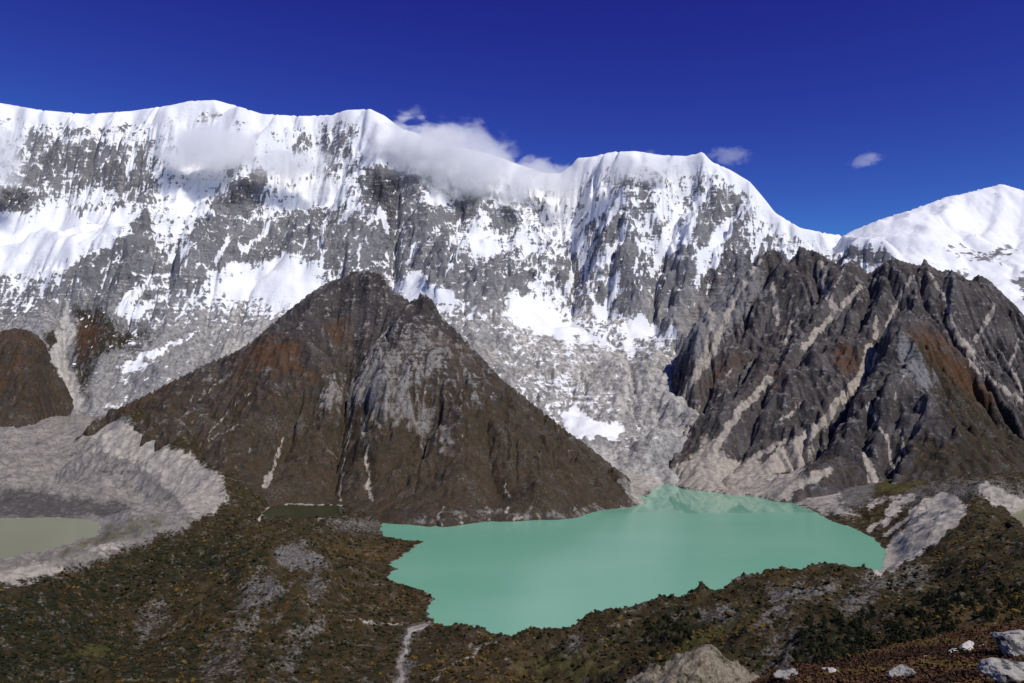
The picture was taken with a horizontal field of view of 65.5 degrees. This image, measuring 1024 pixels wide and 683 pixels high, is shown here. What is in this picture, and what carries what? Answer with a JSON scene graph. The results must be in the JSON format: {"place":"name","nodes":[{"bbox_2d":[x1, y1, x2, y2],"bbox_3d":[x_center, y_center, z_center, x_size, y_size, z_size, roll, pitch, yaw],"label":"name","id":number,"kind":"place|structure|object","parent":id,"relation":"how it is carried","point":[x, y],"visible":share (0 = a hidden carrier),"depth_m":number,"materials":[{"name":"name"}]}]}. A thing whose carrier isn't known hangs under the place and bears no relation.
{"place":"outdoors","nodes":[
{"label":"outdoors","id":0,"kind":"place"},
{"bbox_2d":[0,328,73,427],"bbox_3d":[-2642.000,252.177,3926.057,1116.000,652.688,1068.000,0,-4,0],"label":"rounded hill","id":1,"kind":"structure","parent":0,"point":[33,389],"depth_m":3775.08,"materials":[{"name":"brown stone"}]},
{"bbox_2d":[0,517,100,558],"bbox_3d":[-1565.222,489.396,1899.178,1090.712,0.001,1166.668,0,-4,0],"label":"lake","id":2,"kind":"structure","parent":0,"point":[19,536],"depth_m":2086.85,"materials":[{"name":"beige liquid"}]},
{"bbox_2d":[262,505,343,519],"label":"pond","id":3,"kind":"structure","parent":0,"point":[293,512],"depth_m":2254.45,"materials":[{"name":"liquid"}]},
{"bbox_2d":[75,270,644,526],"bbox_3d":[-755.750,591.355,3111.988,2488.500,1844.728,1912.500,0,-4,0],"label":"dark mountain","id":4,"kind":"structure","parent":0,"point":[370,394],"depth_m":2819.61,"materials":[{"name":"brown stone"}]},
{"bbox_2d":[0,100,905,484],"bbox_3d":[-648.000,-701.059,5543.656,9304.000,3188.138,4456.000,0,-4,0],"label":"snow mountain","id":5,"kind":"structure","parent":0,"point":[144,252],"depth_m":5451.13,"materials":[{"name":"white snow"}]},
{"bbox_2d":[0,408,1023,682],"bbox_3d":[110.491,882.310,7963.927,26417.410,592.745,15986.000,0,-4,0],"label":"ground","id":6,"kind":"structure","parent":0,"point":[110,476],"depth_m":1300.98,"materials":[{"name":"plant"}]},
{"bbox_2d":[0,479,1023,682],"bbox_3d":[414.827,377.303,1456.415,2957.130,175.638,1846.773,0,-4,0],"label":"scrub","id":7,"kind":"object","parent":6,"relation":"on","point":[767,605],"visible":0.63,"depth_m":1094.89,"materials":[{"name":"green plant"}]},
{"bbox_2d":[625,644,759,682],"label":"boulder","id":8,"kind":"object","parent":6,"relation":"on","point":[706,663],"visible":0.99,"depth_m":249.32,"materials":[{"name":"grey stone"}]},
{"bbox_2d":[773,668,797,680],"bbox_3d":[14.224,17.365,41.309,1.548,0.546,1.031,4,-6,-41],"label":"flat stone","id":9,"kind":"object","parent":6,"relation":"on","point":[783,673],"visible":0.76,"depth_m":41.24,"materials":[{"name":"white stone"}]},
{"bbox_2d":[799,627,805,635],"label":"conifer tree","id":10,"kind":"object","parent":6,"relation":"on","point":[801,631],"visible":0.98,"depth_m":853.92,"materials":[{"name":"green plant"}]},
{"bbox_2d":[807,624,815,631],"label":"conifer tree","id":11,"kind":"object","parent":6,"relation":"on","point":[811,626],"visible":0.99,"depth_m":854.64,"materials":[{"name":"green plant"}]},
{"bbox_2d":[818,651,827,660],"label":"conifer tree","id":12,"kind":"object","parent":6,"relation":"on","point":[824,657],"visible":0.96,"depth_m":729.62,"materials":[{"name":"green plant"}]},
{"bbox_2d":[820,614,828,622],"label":"conifer tree","id":13,"kind":"object","parent":6,"relation":"on","point":[824,618],"visible":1,"depth_m":869.21,"materials":[{"name":"green plant"}]},
{"bbox_2d":[822,667,838,672],"bbox_3d":[16.261,16.803,40.583,0.688,0.302,0.670,1,-4,-12],"label":"flat stone","id":14,"kind":"object","parent":6,"relation":"on","point":[832,669],"visible":0.72,"depth_m":40.51,"materials":[{"name":"white stone"}]},
{"bbox_2d":[830,642,838,651],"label":"conifer tree","id":15,"kind":"object","parent":6,"relation":"on","point":[835,645],"visible":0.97,"depth_m":750.21,"materials":[{"name":"green plant"}]},
{"bbox_2d":[836,612,842,619],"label":"conifer tree","id":16,"kind":"object","parent":6,"relation":"on","point":[840,616],"visible":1,"depth_m":863.80,"materials":[{"name":"green plant"}]},
{"bbox_2d":[849,644,858,653],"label":"conifer tree","id":17,"kind":"object","parent":6,"relation":"on","point":[853,646],"visible":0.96,"depth_m":706.30,"materials":[{"name":"green plant"}]},
{"bbox_2d":[850,619,858,627],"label":"conifer tree","id":18,"kind":"object","parent":6,"relation":"on","point":[854,621],"visible":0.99,"depth_m":846.69,"materials":[{"name":"green plant"}]},
{"bbox_2d":[854,636,860,643],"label":"conifer tree","id":19,"kind":"object","parent":6,"relation":"on","point":[858,638],"visible":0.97,"depth_m":808.07,"materials":[{"name":"green plant"}]},
{"bbox_2d":[865,632,874,640],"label":"conifer tree","id":20,"kind":"object","parent":6,"relation":"on","point":[867,636],"visible":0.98,"depth_m":801.39,"materials":[{"name":"green plant"}]},
{"bbox_2d":[748,618,1023,682],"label":"heath","id":21,"kind":"object","parent":6,"relation":"on","point":[923,664],"visible":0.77,"depth_m":40.90,"materials":[{"name":"brown plant"}]},
{"bbox_2d":[884,620,891,627],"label":"conifer tree","id":22,"kind":"object","parent":6,"relation":"on","point":[888,624],"visible":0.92,"depth_m":840.29,"materials":[{"name":"green plant"}]},
{"bbox_2d":[888,623,895,631],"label":"conifer tree","id":23,"kind":"object","parent":6,"relation":"on","point":[893,626],"visible":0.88,"depth_m":823.58,"materials":[{"name":"green plant"}]},
{"bbox_2d":[888,634,897,643],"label":"conifer tree","id":24,"kind":"object","parent":6,"relation":"on","point":[892,638],"visible":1,"depth_m":705.25,"materials":[{"name":"green plant"}]},
{"bbox_2d":[897,617,904,624],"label":"conifer tree","id":25,"kind":"object","parent":6,"relation":"on","point":[901,620],"visible":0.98,"depth_m":836.94,"materials":[{"name":"green plant"}]},
{"bbox_2d":[887,664,915,679],"bbox_3d":[17.744,15.101,36.299,1.253,0.719,0.960,0,-4,0],"label":"boulder","id":26,"kind":"object","parent":6,"relation":"on","point":[901,670],"visible":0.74,"depth_m":36.14,"materials":[{"name":"stone"}]},
{"bbox_2d":[898,627,906,634],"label":"conifer tree","id":27,"kind":"object","parent":6,"relation":"on","point":[903,630],"visible":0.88,"depth_m":713.99,"materials":[{"name":"green plant"}]},
{"bbox_2d":[900,605,908,612],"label":"conifer tree","id":28,"kind":"object","parent":6,"relation":"on","point":[904,610],"visible":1,"depth_m":873.75,"materials":[{"name":"green plant"}]},
{"bbox_2d":[903,632,911,640],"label":"conifer tree","id":29,"kind":"object","parent":6,"relation":"on","point":[906,635],"visible":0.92,"depth_m":696.81,"materials":[{"name":"green plant"}]},
{"bbox_2d":[910,609,917,617],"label":"conifer tree","id":30,"kind":"object","parent":6,"relation":"on","point":[913,613],"visible":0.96,"depth_m":856.92,"materials":[{"name":"green plant"}]},
{"bbox_2d":[937,621,946,628],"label":"conifer tree","id":31,"kind":"object","parent":6,"relation":"on","point":[943,623],"visible":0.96,"depth_m":747.11,"materials":[{"name":"green plant"}]},
{"bbox_2d":[943,601,950,609],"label":"conifer tree","id":32,"kind":"object","parent":6,"relation":"on","point":[947,606],"visible":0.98,"depth_m":835.04,"materials":[{"name":"green plant"}]},
{"bbox_2d":[949,620,956,629],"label":"conifer tree","id":33,"kind":"object","parent":6,"relation":"on","point":[952,625],"visible":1,"depth_m":739.58,"materials":[{"name":"green plant"}]},
{"bbox_2d":[959,640,973,650],"bbox_3d":[25.237,16.966,44.241,1.080,0.584,0.697,4,-6,-45],"label":"boulder","id":34,"kind":"object","parent":6,"relation":"on","point":[968,644],"visible":0.77,"depth_m":44.13,"materials":[{"name":"white stone"}]},
{"bbox_2d":[973,592,981,600],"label":"conifer tree","id":35,"kind":"object","parent":6,"relation":"on","point":[978,597],"visible":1,"depth_m":849.80,"materials":[{"name":"green plant"}]},
{"bbox_2d":[979,597,985,605],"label":"conifer tree","id":36,"kind":"object","parent":6,"relation":"on","point":[982,600],"visible":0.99,"depth_m":841.35,"materials":[{"name":"green plant"}]},
{"bbox_2d":[981,605,989,614],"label":"conifer tree","id":37,"kind":"object","parent":6,"relation":"on","point":[985,608],"visible":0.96,"depth_m":738.47,"materials":[{"name":"green plant"}]},
{"bbox_2d":[982,613,992,622],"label":"conifer tree","id":38,"kind":"object","parent":6,"relation":"on","point":[987,616],"visible":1,"depth_m":725.29,"materials":[{"name":"green plant"}]},
{"bbox_2d":[987,607,994,615],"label":"conifer tree","id":39,"kind":"object","parent":6,"relation":"on","point":[991,608],"visible":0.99,"depth_m":731.93,"materials":[{"name":"green plant"}]},
{"bbox_2d":[990,608,998,617],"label":"conifer tree","id":40,"kind":"object","parent":6,"relation":"on","point":[994,610],"visible":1,"depth_m":729.70,"materials":[{"name":"green plant"}]},
{"bbox_2d":[993,600,1000,607],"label":"conifer tree","id":41,"kind":"object","parent":6,"relation":"on","point":[996,602],"visible":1,"depth_m":842.64,"materials":[{"name":"green plant"}]},
{"bbox_2d":[976,657,1023,682],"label":"boulder","id":42,"kind":"object","parent":6,"relation":"on","point":[999,670],"visible":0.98,"depth_m":26.09,"materials":[{"name":"stone"}]},
{"bbox_2d":[1000,584,1008,591],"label":"conifer tree","id":43,"kind":"object","parent":6,"relation":"on","point":[1003,586],"visible":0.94,"depth_m":983.14,"materials":[{"name":"green plant"}]},
{"bbox_2d":[990,629,1023,657],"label":"boulder","id":44,"kind":"object","parent":6,"relation":"on","point":[1010,643],"visible":0.95,"depth_m":40.27,"materials":[{"name":"stone"}]},
{"bbox_2d":[1015,596,1023,604],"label":"conifer tree","id":45,"kind":"object","parent":6,"relation":"on","point":[1019,599],"visible":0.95,"depth_m":852.67,"materials":[{"name":"green plant"}]},
{"bbox_2d":[0,0,1023,236],"label":"sky","id":46,"kind":"structure","parent":0,"point":[844,116],"materials":[{"name":"blue"}]},
{"bbox_2d":[380,484,885,635],"bbox_3d":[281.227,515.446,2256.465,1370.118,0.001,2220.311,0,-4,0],"label":"lake","id":47,"kind":"structure","parent":0,"point":[510,578],"depth_m":1803.99,"materials":[{"name":"teal liquid"}]},
{"bbox_2d":[669,246,1023,502],"bbox_3d":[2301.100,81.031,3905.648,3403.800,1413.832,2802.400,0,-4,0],"label":"rocky ridge","id":48,"kind":"structure","parent":0,"point":[819,374],"depth_m":3597.04,"materials":[{"name":"grey stone"}]},
{"bbox_2d":[846,184,1023,314],"bbox_3d":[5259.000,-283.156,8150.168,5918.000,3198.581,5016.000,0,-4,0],"label":"snow dome","id":49,"kind":"structure","parent":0,"point":[971,235],"depth_m":8197.51,"materials":[{"name":"white snow"}]},
{"bbox_2d":[1012,507,1023,526],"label":"pond","id":50,"kind":"structure","parent":0,"point":[1018,515],"depth_m":1928.69,"materials":[{"name":"beige liquid"}]}
]}

